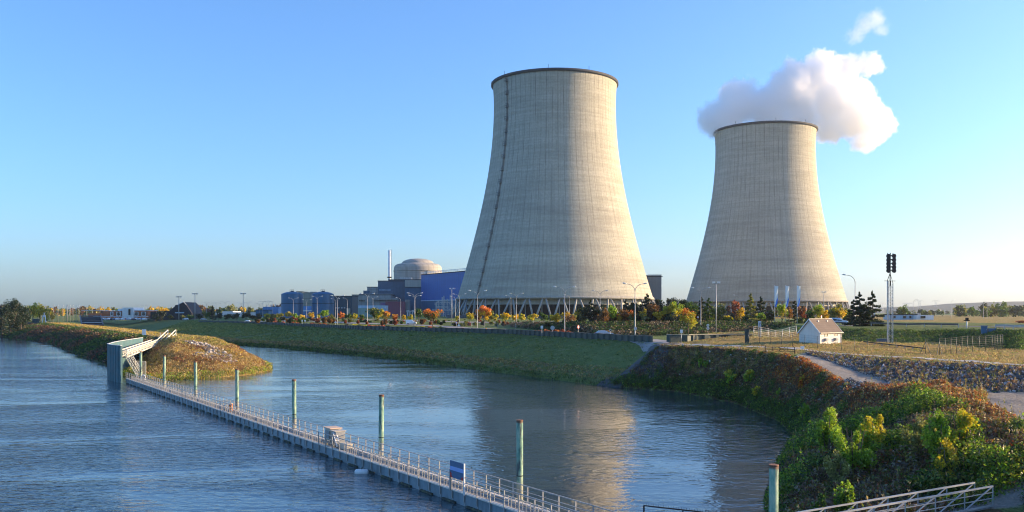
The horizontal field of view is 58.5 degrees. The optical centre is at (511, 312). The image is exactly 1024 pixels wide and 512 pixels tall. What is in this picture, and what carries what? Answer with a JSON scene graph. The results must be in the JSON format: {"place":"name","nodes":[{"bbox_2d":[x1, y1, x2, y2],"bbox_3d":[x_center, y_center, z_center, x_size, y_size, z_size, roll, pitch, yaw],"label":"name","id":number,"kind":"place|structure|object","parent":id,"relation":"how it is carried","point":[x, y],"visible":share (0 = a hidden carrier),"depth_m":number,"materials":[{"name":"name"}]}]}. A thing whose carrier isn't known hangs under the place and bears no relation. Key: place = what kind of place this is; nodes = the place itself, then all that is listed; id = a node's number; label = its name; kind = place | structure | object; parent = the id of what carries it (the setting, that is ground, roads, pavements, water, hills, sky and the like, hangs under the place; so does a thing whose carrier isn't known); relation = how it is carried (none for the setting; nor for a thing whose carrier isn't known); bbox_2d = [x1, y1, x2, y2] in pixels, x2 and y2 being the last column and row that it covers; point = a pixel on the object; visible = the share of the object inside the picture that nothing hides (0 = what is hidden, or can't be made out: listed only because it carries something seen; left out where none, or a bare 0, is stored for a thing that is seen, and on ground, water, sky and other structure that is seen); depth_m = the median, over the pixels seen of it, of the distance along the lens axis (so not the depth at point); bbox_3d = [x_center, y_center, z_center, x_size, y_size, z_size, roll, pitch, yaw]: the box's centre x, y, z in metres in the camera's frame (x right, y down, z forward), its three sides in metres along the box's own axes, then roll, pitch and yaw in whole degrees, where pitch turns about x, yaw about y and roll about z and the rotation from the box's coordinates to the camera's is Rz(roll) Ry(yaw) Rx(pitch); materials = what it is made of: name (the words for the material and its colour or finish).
{"place":"outdoors","nodes":[
{"label":"outdoors","id":0,"kind":"place"},
{"bbox_2d":[0,338,792,511],"bbox_3d":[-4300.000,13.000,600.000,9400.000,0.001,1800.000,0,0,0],"label":"water","id":1,"kind":"structure","parent":0,"point":[78,433],"depth_m":92.61,"materials":[{"name":"liquid"}]},
{"bbox_2d":[194,361,196,396],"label":"mooring pile","id":2,"kind":"object","parent":1,"relation":"in","point":[195,376],"visible":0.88,"depth_m":130.19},
{"bbox_2d":[235,369,238,410],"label":"mooring pile","id":3,"kind":"object","parent":1,"relation":"in","point":[236,384],"visible":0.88,"depth_m":113.02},
{"bbox_2d":[292,379,295,428],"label":"mooring pile","id":4,"kind":"object","parent":1,"relation":"in","point":[293,400],"visible":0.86,"depth_m":95.08,"materials":[{"name":"metal"}]},
{"bbox_2d":[126,372,614,511],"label":"floating walkway","id":5,"kind":"structure","parent":1,"relation":"on","point":[476,499],"depth_m":74.57,"materials":[{"name":"metal"}]},
{"bbox_2d":[323,426,352,449],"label":"machine cabin","id":6,"kind":"object","parent":5,"relation":"on","point":[337,431],"visible":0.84,"depth_m":82.62,"materials":[{"name":"metal"}]},
{"bbox_2d":[449,460,464,495],"bbox_3d":[-3.713,11.160,61.798,0.100,2.120,2.060,0,0,-32],"label":"striped panel","id":7,"kind":"object","parent":5,"relation":"attached to","point":[456,470],"visible":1,"depth_m":61.69,"materials":[{"name":"blue paint"}]},
{"bbox_2d":[643,504,705,511],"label":"spiked railing","id":8,"kind":"object","parent":5,"relation":"on","point":[673,508],"visible":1,"depth_m":49.89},
{"bbox_2d":[378,394,383,454],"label":"mooring pile","id":9,"kind":"object","parent":1,"relation":"in","point":[381,418],"visible":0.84,"depth_m":77.39,"materials":[{"name":"metal"}]},
{"bbox_2d":[516,419,522,501],"bbox_3d":[0.506,11.500,59.405,0.450,9.000,0.450,0,0,-12],"label":"mooring pile","id":10,"kind":"object","parent":1,"relation":"in","point":[519,451],"visible":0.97,"depth_m":59.24,"materials":[{"name":"metal"}]},
{"bbox_2d":[769,464,778,511],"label":"mooring pile","id":11,"kind":"object","parent":1,"relation":"in","point":[773,484],"visible":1,"depth_m":41.86,"materials":[{"name":"metal"}]},
{"bbox_2d":[260,321,684,351],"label":"road","id":12,"kind":"structure","parent":0,"point":[644,346],"depth_m":184.12,"materials":[{"name":"asphalt"}]},
{"bbox_2d":[0,313,1023,511],"bbox_3d":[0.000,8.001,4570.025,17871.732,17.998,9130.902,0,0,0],"label":"ground","id":13,"kind":"structure","parent":0,"point":[1011,501],"depth_m":189.25,"materials":[{"name":"plant"}]},
{"bbox_2d":[0,304,10,337],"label":"tree","id":14,"kind":"object","parent":13,"relation":"on","point":[4,323],"visible":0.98,"depth_m":454.60,"materials":[{"name":"green plant"}]},
{"bbox_2d":[0,298,22,332],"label":"tree","id":15,"kind":"object","parent":13,"relation":"on","point":[15,322],"visible":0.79,"depth_m":469.55,"materials":[{"name":"green plant"}]},
{"bbox_2d":[15,303,30,329],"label":"tree","id":16,"kind":"object","parent":13,"relation":"on","point":[24,314],"visible":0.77,"depth_m":479.34,"materials":[{"name":"green plant"}]},
{"bbox_2d":[27,302,38,321],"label":"tree","id":17,"kind":"object","parent":13,"relation":"on","point":[34,308],"visible":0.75,"depth_m":618.97,"materials":[{"name":"green plant"}]},
{"bbox_2d":[0,322,157,365],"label":"river slope scrub","id":18,"kind":"object","parent":13,"relation":"on","point":[84,341],"visible":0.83,"depth_m":334.06,"materials":[{"name":"green plant"}]},
{"bbox_2d":[79,315,103,325],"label":"intake structure","id":19,"kind":"object","parent":13,"relation":"on","point":[96,320],"visible":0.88,"depth_m":572.25,"materials":[{"name":"metal"}]},
{"bbox_2d":[28,321,198,337],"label":"crest grass","id":20,"kind":"structure","parent":13,"relation":"on","point":[114,328],"depth_m":358.48,"materials":[{"name":"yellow plant"}]},
{"bbox_2d":[81,308,157,318],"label":"brick office","id":21,"kind":"structure","parent":13,"relation":"on","point":[131,312],"depth_m":699.70,"materials":[{"name":"white paint"}]},
{"bbox_2d":[107,337,142,382],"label":"sheet pile wall","id":22,"kind":"structure","parent":13,"relation":"on","point":[117,362],"depth_m":173.28,"materials":[{"name":"teal metal"}]},
{"bbox_2d":[126,353,145,374],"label":"access stair","id":23,"kind":"object","parent":22,"relation":"attached to","point":[135,364],"visible":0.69,"depth_m":174.65,"materials":[{"name":"metal"}]},
{"bbox_2d":[123,329,175,357],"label":"footbridge","id":24,"kind":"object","parent":13,"relation":"on","point":[136,349],"visible":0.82,"depth_m":202.51,"materials":[{"name":"paint"}]},
{"bbox_2d":[150,302,203,319],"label":"black roofed building","id":25,"kind":"structure","parent":13,"relation":"on","point":[190,308],"depth_m":690.00,"materials":[{"name":"metal"}]},
{"bbox_2d":[123,333,272,380],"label":"island grass","id":26,"kind":"structure","parent":13,"relation":"on","point":[167,346],"depth_m":198.31,"materials":[{"name":"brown plant"}]},
{"bbox_2d":[185,340,237,363],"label":"island rubble","id":27,"kind":"object","parent":26,"relation":"on","point":[197,343],"visible":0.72,"depth_m":209.26,"materials":[{"name":"stone"}]},
{"bbox_2d":[215,311,255,315],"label":"white roof shed","id":28,"kind":"structure","parent":13,"relation":"on","point":[234,312],"depth_m":820.00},
{"bbox_2d":[256,304,280,316],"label":"light blue tank house","id":29,"kind":"structure","parent":13,"relation":"on","point":[268,310],"depth_m":760.00,"materials":[{"name":"metal"}]},
{"bbox_2d":[281,291,302,317],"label":"storage tank","id":30,"kind":"object","parent":13,"relation":"on","point":[288,303],"visible":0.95,"depth_m":600.92,"materials":[{"name":"metal"}]},
{"bbox_2d":[296,291,315,317],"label":"concrete block","id":31,"kind":"structure","parent":13,"relation":"on","point":[307,305],"depth_m":676.00,"materials":[{"name":"white paint"}]},
{"bbox_2d":[312,291,333,317],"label":"storage tank","id":32,"kind":"object","parent":13,"relation":"on","point":[325,301],"visible":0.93,"depth_m":600.95,"materials":[{"name":"metal"}]},
{"bbox_2d":[334,296,358,317],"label":"teal shed","id":33,"kind":"structure","parent":13,"relation":"on","point":[352,304],"depth_m":655.00,"materials":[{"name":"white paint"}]},
{"bbox_2d":[0,304,698,315],"bbox_3d":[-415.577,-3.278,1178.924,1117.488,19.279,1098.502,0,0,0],"label":"distant wood","id":34,"kind":"object","parent":13,"relation":"on","point":[71,311],"visible":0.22,"depth_m":1153.35,"materials":[{"name":"green plant"}]},
{"bbox_2d":[358,305,387,316],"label":"pale workshop","id":35,"kind":"structure","parent":13,"relation":"on","point":[362,309],"depth_m":804.00,"materials":[{"name":"metal"}]},
{"bbox_2d":[352,291,398,304],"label":"service building","id":36,"kind":"structure","parent":13,"relation":"on","point":[363,299],"depth_m":930.00,"materials":[{"name":"concrete"}]},
{"bbox_2d":[387,249,391,278],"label":"vent stack","id":37,"kind":"object","parent":13,"relation":"on","point":[389,264],"visible":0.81,"depth_m":984.09,"materials":[{"name":"metal"}]},
{"bbox_2d":[254,316,527,326],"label":"planting","id":38,"kind":"object","parent":13,"relation":"on","point":[384,321],"visible":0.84,"depth_m":401.22,"materials":[{"name":"green plant"}]},
{"bbox_2d":[367,277,421,315],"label":"auxiliary building","id":39,"kind":"structure","parent":13,"relation":"on","point":[401,287],"depth_m":960.00,"materials":[{"name":"blue metal"}]},
{"bbox_2d":[380,300,409,315],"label":"red clad building","id":40,"kind":"structure","parent":13,"relation":"on","point":[399,308],"depth_m":880.00,"materials":[{"name":"metal"}]},
{"bbox_2d":[156,320,649,370],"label":"dike grass","id":41,"kind":"structure","parent":13,"relation":"on","point":[187,325],"depth_m":323.31,"materials":[{"name":"green plant"}]},
{"bbox_2d":[393,258,441,278],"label":"reactor dome","id":42,"kind":"structure","parent":13,"relation":"on","point":[413,268],"depth_m":1014.49,"materials":[{"name":"concrete"}]},
{"bbox_2d":[210,336,632,385],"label":"reed fringe","id":43,"kind":"object","parent":13,"relation":"on","point":[291,344],"visible":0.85,"depth_m":240.57,"materials":[{"name":"green plant"}]},
{"bbox_2d":[199,320,652,341],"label":"flood wall","id":44,"kind":"structure","parent":13,"relation":"on","point":[632,338],"depth_m":254.38,"materials":[{"name":"concrete"}]},
{"bbox_2d":[407,295,452,316],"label":"switchyard frame","id":45,"kind":"object","parent":13,"relation":"on","point":[438,306],"visible":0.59,"depth_m":779.85,"materials":[{"name":"metal"}]},
{"bbox_2d":[422,308,442,325],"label":"tree","id":46,"kind":"object","parent":13,"relation":"on","point":[430,314],"visible":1,"depth_m":336.86,"materials":[{"name":"orange plant"}]},
{"bbox_2d":[421,268,466,315],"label":"turbine hall","id":47,"kind":"structure","parent":13,"relation":"on","point":[435,286],"depth_m":912.59,"materials":[{"name":"blue paint"}]},
{"bbox_2d":[475,305,491,325],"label":"tree","id":48,"kind":"object","parent":13,"relation":"on","point":[485,311],"visible":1,"depth_m":333.43,"materials":[{"name":"orange plant"}]},
{"bbox_2d":[446,67,654,318],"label":"cooling tower","id":49,"kind":"structure","parent":13,"relation":"on","point":[555,210],"depth_m":606.02,"materials":[{"name":"concrete"}]},
{"bbox_2d":[578,306,591,323],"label":"tree","id":50,"kind":"object","parent":13,"relation":"on","point":[583,312],"visible":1,"depth_m":273.24,"materials":[{"name":"green plant"}]},
{"bbox_2d":[582,300,596,322],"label":"pine tree","id":51,"kind":"object","parent":13,"relation":"on","point":[590,306],"visible":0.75,"depth_m":273.46,"materials":[{"name":"green plant"}]},
{"bbox_2d":[607,304,617,322],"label":"tree","id":52,"kind":"object","parent":13,"relation":"on","point":[612,310],"visible":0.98,"depth_m":261.46,"materials":[{"name":"green plant"}]},
{"bbox_2d":[627,302,643,315],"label":"tree","id":53,"kind":"object","parent":13,"relation":"on","point":[633,307],"visible":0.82,"depth_m":272.79,"materials":[{"name":"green plant"}]},
{"bbox_2d":[598,343,676,386],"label":"ramp","id":54,"kind":"structure","parent":13,"relation":"on","point":[651,348],"depth_m":160.17,"materials":[{"name":"concrete"}]},
{"bbox_2d":[643,303,659,316],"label":"tree","id":55,"kind":"object","parent":13,"relation":"on","point":[651,309],"visible":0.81,"depth_m":270.15,"materials":[{"name":"orange plant"}]},
{"bbox_2d":[509,320,794,335],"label":"hedge bank","id":56,"kind":"structure","parent":13,"relation":"on","point":[654,329],"depth_m":237.99,"materials":[{"name":"green plant"}]},
{"bbox_2d":[646,274,662,303],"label":"slatted building","id":57,"kind":"structure","parent":13,"relation":"on","point":[655,282],"depth_m":849.82,"materials":[{"name":"grey metal"}]},
{"bbox_2d":[668,301,684,318],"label":"tree","id":58,"kind":"object","parent":13,"relation":"on","point":[674,308],"visible":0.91,"depth_m":261.54,"materials":[{"name":"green plant"}]},
{"bbox_2d":[679,308,697,333],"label":"tree","id":59,"kind":"object","parent":13,"relation":"on","point":[688,315],"visible":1,"depth_m":215.52,"materials":[{"name":"yellow plant"}]},
{"bbox_2d":[683,301,698,315],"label":"tree","id":60,"kind":"object","parent":13,"relation":"on","point":[690,306],"visible":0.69,"depth_m":267.12,"materials":[{"name":"green plant"}]},
{"bbox_2d":[544,307,858,327],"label":"dark wood","id":61,"kind":"object","parent":13,"relation":"on","point":[603,316],"visible":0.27,"depth_m":268.06,"materials":[{"name":"green plant"}]},
{"bbox_2d":[695,297,707,320],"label":"pine tree","id":62,"kind":"object","parent":13,"relation":"on","point":[702,310],"visible":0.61,"depth_m":273.55,"materials":[{"name":"green plant"}]},
{"bbox_2d":[666,334,751,341],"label":"flood wall","id":63,"kind":"structure","parent":13,"relation":"on","point":[690,337],"depth_m":176.44,"materials":[{"name":"concrete"}]},
{"bbox_2d":[701,298,717,321],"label":"pine tree","id":64,"kind":"object","parent":13,"relation":"on","point":[708,316],"visible":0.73,"depth_m":267.76,"materials":[{"name":"green plant"}]},
{"bbox_2d":[723,369,736,383],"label":"shrub","id":65,"kind":"object","parent":13,"relation":"on","point":[731,378],"visible":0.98,"depth_m":136.12,"materials":[{"name":"green plant"}]},
{"bbox_2d":[728,300,739,320],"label":"tree","id":66,"kind":"object","parent":13,"relation":"on","point":[737,306],"visible":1,"depth_m":261.73,"materials":[{"name":"red plant"}]},
{"bbox_2d":[604,344,885,435],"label":"riverbank","id":67,"kind":"structure","parent":13,"relation":"on","point":[779,407],"depth_m":128.00,"materials":[{"name":"green plant"}]},
{"bbox_2d":[743,369,755,382],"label":"shrub","id":68,"kind":"object","parent":13,"relation":"on","point":[748,375],"visible":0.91,"depth_m":130.68,"materials":[{"name":"green plant"}]},
{"bbox_2d":[742,293,758,321],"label":"pine tree","id":69,"kind":"object","parent":13,"relation":"on","point":[753,318],"visible":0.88,"depth_m":257.63,"materials":[{"name":"green plant"}]},
{"bbox_2d":[754,296,768,321],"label":"pine tree","id":70,"kind":"object","parent":13,"relation":"on","point":[760,305],"visible":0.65,"depth_m":273.63,"materials":[{"name":"green plant"}]},
{"bbox_2d":[687,120,854,316],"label":"cooling tower","id":71,"kind":"structure","parent":13,"relation":"on","point":[765,232],"depth_m":773.73,"materials":[{"name":"concrete"}]},
{"bbox_2d":[774,285,777,320],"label":"banner flag","id":72,"kind":"object","parent":13,"relation":"on","point":[775,295],"visible":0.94,"depth_m":261.98,"materials":[{"name":"fabric"}]},
{"bbox_2d":[776,303,788,321],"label":"tree","id":73,"kind":"object","parent":13,"relation":"on","point":[781,309],"visible":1,"depth_m":259.64,"materials":[{"name":"green plant"}]},
{"bbox_2d":[798,402,809,423],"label":"shrub","id":74,"kind":"object","parent":13,"relation":"on","point":[802,410],"visible":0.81,"depth_m":95.90,"materials":[{"name":"green plant"}]},
{"bbox_2d":[809,493,825,511],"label":"shrub","id":75,"kind":"object","parent":13,"relation":"on","point":[820,502],"visible":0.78,"depth_m":47.41,"materials":[{"name":"green plant"}]},
{"bbox_2d":[812,304,824,318],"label":"tree","id":76,"kind":"object","parent":13,"relation":"on","point":[819,310],"visible":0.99,"depth_m":259.48,"materials":[{"name":"green plant"}]},
{"bbox_2d":[797,318,843,343],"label":"white house","id":77,"kind":"structure","parent":13,"relation":"on","point":[827,329],"depth_m":156.73,"materials":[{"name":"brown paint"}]},
{"bbox_2d":[814,406,841,457],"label":"shrub","id":78,"kind":"object","parent":13,"relation":"on","point":[823,430],"visible":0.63,"depth_m":67.86,"materials":[{"name":"green plant"}]},
{"bbox_2d":[823,449,850,487],"bbox_3d":[20.093,10.208,56.937,1.590,3.270,1.946,0,0,0],"label":"shrub","id":79,"kind":"object","parent":13,"relation":"on","point":[830,466],"visible":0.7,"depth_m":56.66,"materials":[{"name":"green plant"}]},
{"bbox_2d":[834,304,846,318],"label":"tree","id":80,"kind":"object","parent":13,"relation":"on","point":[841,313],"visible":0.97,"depth_m":257.89,"materials":[{"name":"yellow plant"}]},
{"bbox_2d":[664,331,1023,371],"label":"compound grass","id":81,"kind":"structure","parent":13,"relation":"on","point":[947,350],"depth_m":139.68,"materials":[{"name":"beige plant"}]},
{"bbox_2d":[833,480,854,511],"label":"shrub","id":82,"kind":"object","parent":13,"relation":"on","point":[842,498],"visible":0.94,"depth_m":47.70,"materials":[{"name":"green plant"}]},
{"bbox_2d":[752,331,938,353],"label":"wire fence","id":83,"kind":"object","parent":13,"relation":"on","point":[925,344],"visible":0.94,"depth_m":138.62,"materials":[{"name":"metal"}]},
{"bbox_2d":[836,377,865,399],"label":"track stones","id":84,"kind":"object","parent":13,"relation":"on","point":[850,379],"visible":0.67,"depth_m":94.27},
{"bbox_2d":[844,299,862,325],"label":"pine tree","id":85,"kind":"object","parent":13,"relation":"on","point":[853,321],"visible":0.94,"depth_m":204.85,"materials":[{"name":"green plant"}]},
{"bbox_2d":[830,426,877,478],"bbox_3d":[21.811,9.296,58.378,2.616,3.849,2.718,0,0,0],"label":"shrub","id":86,"kind":"object","parent":13,"relation":"on","point":[852,455],"visible":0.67,"depth_m":57.96,"materials":[{"name":"green plant"}]},
{"bbox_2d":[847,292,873,325],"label":"pine tree","id":87,"kind":"object","parent":13,"relation":"on","point":[857,302],"visible":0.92,"depth_m":204.52,"materials":[{"name":"green plant"}]},
{"bbox_2d":[856,301,872,320],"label":"tree","id":88,"kind":"object","parent":13,"relation":"on","point":[868,311],"visible":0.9,"depth_m":204.34,"materials":[{"name":"green plant"}]},
{"bbox_2d":[861,290,885,325],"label":"pine tree","id":89,"kind":"object","parent":13,"relation":"on","point":[872,317],"visible":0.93,"depth_m":204.76,"materials":[{"name":"green plant"}]},
{"bbox_2d":[858,414,893,454],"bbox_3d":[24.247,8.717,60.876,2.342,3.913,2.469,0,0,0],"label":"shrub","id":90,"kind":"object","parent":13,"relation":"on","point":[873,434],"visible":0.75,"depth_m":60.66,"materials":[{"name":"green plant"}]},
{"bbox_2d":[886,253,895,342],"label":"siren mast","id":91,"kind":"object","parent":13,"relation":"on","point":[889,263],"visible":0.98,"depth_m":170.97,"materials":[{"name":"metal"}]},
{"bbox_2d":[762,370,1023,511],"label":"riverside undergrowth","id":92,"kind":"object","parent":13,"relation":"on","point":[793,483],"visible":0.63,"depth_m":57.32,"materials":[{"name":"green plant"}]},
{"bbox_2d":[798,482,992,511],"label":"boarding gangway","id":93,"kind":"object","parent":13,"relation":"on","point":[973,508],"visible":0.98,"depth_m":48.77,"materials":[{"name":"metal"}]},
{"bbox_2d":[835,322,958,327],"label":"guard rail","id":94,"kind":"object","parent":13,"relation":"on","point":[924,324],"visible":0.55,"depth_m":197.27,"materials":[{"name":"metal"}]},
{"bbox_2d":[883,313,933,319],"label":"flat roofed offices","id":95,"kind":"structure","parent":13,"relation":"on","point":[916,316],"depth_m":479.70,"materials":[{"name":"stone"}]},
{"bbox_2d":[797,327,1023,349],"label":"embankment grass","id":96,"kind":"structure","parent":13,"relation":"on","point":[1009,335],"depth_m":178.02,"materials":[{"name":"green plant"}]},
{"bbox_2d":[803,350,1023,390],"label":"rubble weeds","id":97,"kind":"object","parent":13,"relation":"on","point":[904,363],"visible":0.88,"depth_m":100.81,"materials":[{"name":"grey plant"}]},
{"bbox_2d":[805,351,1023,392],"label":"rubble slope","id":98,"kind":"structure","parent":13,"relation":"on","point":[950,367],"depth_m":100.05,"materials":[{"name":"stone"}]},
{"bbox_2d":[900,415,936,461],"bbox_3d":[25.721,8.253,57.479,1.886,3.669,2.067,0,0,-40],"label":"shrub","id":99,"kind":"object","parent":13,"relation":"on","point":[917,427],"visible":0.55,"depth_m":57.24,"materials":[{"name":"green plant"}]},
{"bbox_2d":[920,408,951,465],"bbox_3d":[25.796,8.069,55.560,1.959,4.446,2.103,0,0,0],"label":"shrub","id":100,"kind":"object","parent":13,"relation":"on","point":[934,438],"visible":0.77,"depth_m":55.45,"materials":[{"name":"green plant"}]},
{"bbox_2d":[931,437,959,484],"bbox_3d":[25.637,9.017,53.961,1.557,3.156,2.135,0,0,16],"label":"shrub","id":101,"kind":"object","parent":13,"relation":"on","point":[952,453],"visible":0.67,"depth_m":53.70,"materials":[{"name":"green plant"}]},
{"bbox_2d":[886,301,1023,316],"bbox_3d":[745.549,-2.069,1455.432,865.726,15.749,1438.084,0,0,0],"label":"distant wood","id":102,"kind":"object","parent":13,"relation":"on","point":[1003,310],"visible":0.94,"depth_m":839.68,"materials":[{"name":"green plant"}]},
{"bbox_2d":[945,408,980,464],"bbox_3d":[27.557,7.833,55.967,2.095,3.974,2.118,0,0,0],"label":"shrub","id":103,"kind":"object","parent":13,"relation":"on","point":[965,421],"visible":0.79,"depth_m":55.53,"materials":[{"name":"yellow plant"}]},
{"bbox_2d":[937,334,1002,354],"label":"wire fence","id":104,"kind":"object","parent":13,"relation":"on","point":[994,342],"visible":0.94,"depth_m":134.61,"materials":[{"name":"metal"}]},
{"bbox_2d":[0,0,1023,309],"label":"sky","id":105,"kind":"structure","parent":0,"point":[153,152],"materials":[{"name":"blue"}]},
{"bbox_2d":[680,344,1021,365],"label":"path","id":106,"kind":"structure","parent":0,"point":[845,353],"depth_m":131.91,"materials":[{"name":"concrete"}]},
{"bbox_2d":[839,301,1023,312],"bbox_3d":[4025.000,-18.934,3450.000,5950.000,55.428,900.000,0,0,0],"label":"hills","id":107,"kind":"structure","parent":0,"point":[946,307],"depth_m":3504.97,"materials":[{"name":"plant"}]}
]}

